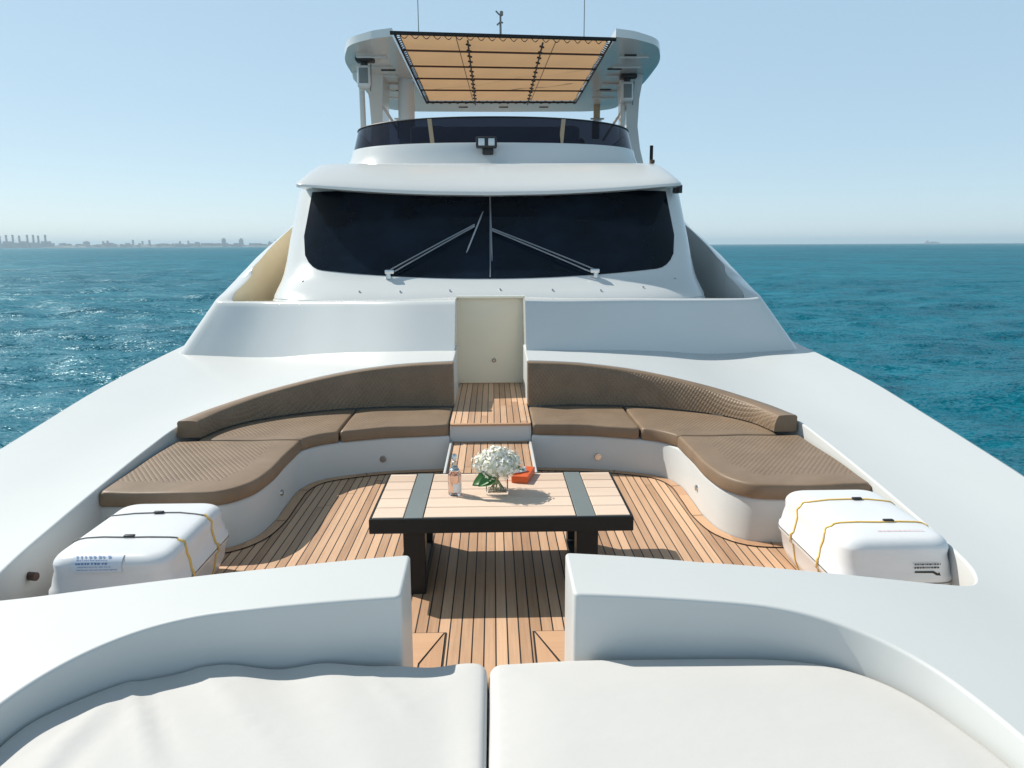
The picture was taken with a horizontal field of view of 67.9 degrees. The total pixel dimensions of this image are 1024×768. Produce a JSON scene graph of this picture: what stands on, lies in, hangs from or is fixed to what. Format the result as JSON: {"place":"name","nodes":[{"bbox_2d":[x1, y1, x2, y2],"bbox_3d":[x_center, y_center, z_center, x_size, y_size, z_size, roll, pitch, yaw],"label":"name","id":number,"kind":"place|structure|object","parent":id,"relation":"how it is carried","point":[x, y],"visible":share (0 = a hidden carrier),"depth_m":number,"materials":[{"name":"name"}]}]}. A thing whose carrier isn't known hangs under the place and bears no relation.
{"place":"outdoors","nodes":[
{"label":"outdoors","id":0,"kind":"place"},
{"bbox_2d":[0,244,268,247],"bbox_3d":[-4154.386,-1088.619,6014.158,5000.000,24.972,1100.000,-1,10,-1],"label":"shoreline","id":1,"kind":"structure","parent":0,"point":[144,245],"depth_m":5946.37,"materials":[{"name":"grey"}]},
{"bbox_2d":[0,241,11,246],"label":"power station hall","id":2,"kind":"structure","parent":1,"relation":"on","point":[4,244],"depth_m":5788.63,"materials":[{"name":"grey"}]},
{"bbox_2d":[8,241,29,246],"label":"power station hall","id":3,"kind":"structure","parent":1,"relation":"on","point":[22,244],"depth_m":5791.51,"materials":[{"name":"grey"}]},
{"bbox_2d":[30,241,54,246],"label":"power station hall","id":4,"kind":"structure","parent":1,"relation":"on","point":[45,244],"depth_m":5796.13,"materials":[{"name":"grey"}]},
{"bbox_2d":[58,240,275,245],"bbox_3d":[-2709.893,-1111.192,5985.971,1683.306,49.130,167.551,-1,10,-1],"label":"distant skyline","id":5,"kind":"structure","parent":1,"relation":"on","point":[107,243],"depth_m":5946.30,"materials":[{"name":"grey"}]},
{"bbox_2d":[0,243,1023,475],"bbox_3d":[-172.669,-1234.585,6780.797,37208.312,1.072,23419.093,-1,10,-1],"label":"sea","id":6,"kind":"structure","parent":0,"point":[935,332],"depth_m":59.47,"materials":[{"name":"liquid"}]},
{"bbox_2d":[0,0,1023,767],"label":"yacht","id":7,"kind":"object","parent":6,"relation":"on","point":[490,256],"visible":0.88,"depth_m":6.71,"materials":[{"name":"white paint"}]},
{"bbox_2d":[49,503,228,594],"bbox_3d":[-2.201,1.060,4.582,0.732,0.477,0.980,-1,10,-1],"label":"life raft canister","id":8,"kind":"object","parent":7,"relation":"on","point":[136,544],"visible":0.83,"depth_m":4.31,"materials":[{"name":"white plastic"}]},
{"bbox_2d":[99,440,300,506],"bbox_3d":[-2.362,0.667,5.915,1.085,0.118,1.426,-1,10,-1],"label":"seat cushion","id":9,"kind":"object","parent":7,"relation":"on","point":[217,472],"visible":0.99,"depth_m":5.64,"materials":[{"name":"brown fabric"}]},
{"bbox_2d":[0,663,487,767],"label":"sun pad","id":10,"kind":"object","parent":7,"relation":"on","point":[327,715],"visible":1,"depth_m":2.80,"materials":[{"name":"white fabric"}]},
{"bbox_2d":[200,410,355,450],"bbox_3d":[-2.175,0.424,7.241,1.165,0.118,1.225,-1,10,-1],"label":"seat cushion","id":11,"kind":"object","parent":7,"relation":"on","point":[308,430],"visible":0.82,"depth_m":6.96,"materials":[{"name":"brown fabric"}]},
{"bbox_2d":[177,362,453,437],"bbox_3d":[-1.891,0.080,7.529,2.728,0.450,0.700,-7,12,-31],"label":"backrest cushion","id":12,"kind":"object","parent":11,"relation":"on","point":[423,384],"visible":1,"depth_m":7.81,"materials":[{"name":"brown fabric"}]},
{"bbox_2d":[340,408,452,441],"bbox_3d":[-1.095,0.383,7.442,0.982,0.118,1.001,-1,10,-1],"label":"seat cushion","id":13,"kind":"object","parent":7,"relation":"on","point":[368,424],"visible":0.98,"depth_m":7.19,"materials":[{"name":"brown fabric"}]},
{"bbox_2d":[369,471,633,593],"bbox_3d":[-0.072,0.960,5.027,1.580,0.502,0.925,-1,10,-1],"label":"table","id":14,"kind":"object","parent":7,"relation":"on","point":[581,509],"visible":0.91,"depth_m":4.69,"materials":[{"name":"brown wood"}]},
{"bbox_2d":[448,454,461,495],"bbox_3d":[-0.373,0.585,4.937,0.088,0.272,0.089,-1,10,-1],"label":"bottle","id":15,"kind":"object","parent":14,"relation":"on","point":[454,482],"visible":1,"depth_m":4.91,"materials":[{"name":"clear glass"}]},
{"bbox_2d":[471,445,524,494],"bbox_3d":[-0.092,0.548,4.988,0.356,0.326,0.338,-1,10,-1],"label":"flower vase","id":16,"kind":"object","parent":14,"relation":"on","point":[496,466],"visible":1,"depth_m":4.89,"materials":[{"name":"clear glass"}]},
{"bbox_2d":[511,466,534,483],"bbox_3d":[0.057,0.608,5.300,0.161,0.095,0.250,2,11,13],"label":"tissue box","id":17,"kind":"object","parent":14,"relation":"on","point":[524,477],"visible":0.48,"depth_m":5.22,"materials":[{"name":"orange leather"}]},
{"bbox_2d":[529,406,638,438],"bbox_3d":[0.675,0.367,7.484,0.982,0.118,1.001,-1,10,-1],"label":"seat cushion","id":18,"kind":"object","parent":7,"relation":"on","point":[617,422],"visible":0.99,"depth_m":7.23,"materials":[{"name":"brown fabric"}]},
{"bbox_2d":[624,407,776,446],"bbox_3d":[1.764,0.390,7.335,1.165,0.118,1.225,-1,10,-1],"label":"seat cushion","id":19,"kind":"object","parent":7,"relation":"on","point":[666,426],"visible":0.85,"depth_m":7.05,"materials":[{"name":"brown fabric"}]},
{"bbox_2d":[527,361,796,431],"bbox_3d":[1.461,0.051,7.609,2.728,0.450,0.700,5,12,28],"label":"backrest cushion","id":20,"kind":"object","parent":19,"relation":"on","point":[557,383],"visible":1,"depth_m":7.89,"materials":[{"name":"brown fabric"}]},
{"bbox_2d":[487,659,1009,767],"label":"sun pad","id":21,"kind":"object","parent":7,"relation":"on","point":[716,713],"visible":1,"depth_m":2.77,"materials":[{"name":"white fabric"}]},
{"bbox_2d":[677,435,870,499],"bbox_3d":[2.018,0.629,6.020,1.085,0.118,1.426,-1,10,-1],"label":"seat cushion","id":22,"kind":"object","parent":7,"relation":"on","point":[768,467],"visible":0.96,"depth_m":5.78,"materials":[{"name":"brown leather"}]},
{"bbox_2d":[778,490,951,584],"bbox_3d":[2.135,1.003,4.692,0.707,0.510,1.000,-1,10,-1],"label":"life raft canister","id":23,"kind":"object","parent":7,"relation":"on","point":[865,533],"visible":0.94,"depth_m":4.38,"materials":[{"name":"white plastic"}]},
{"bbox_2d":[924,240,939,243],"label":"cargo ship","id":24,"kind":"object","parent":6,"relation":"on","point":[927,242],"visible":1,"depth_m":8964.27,"materials":[{"name":"grey"}]},
{"bbox_2d":[0,0,1023,244],"label":"sky","id":25,"kind":"structure","parent":0,"point":[122,121],"materials":[{"name":"blue"}]}
]}

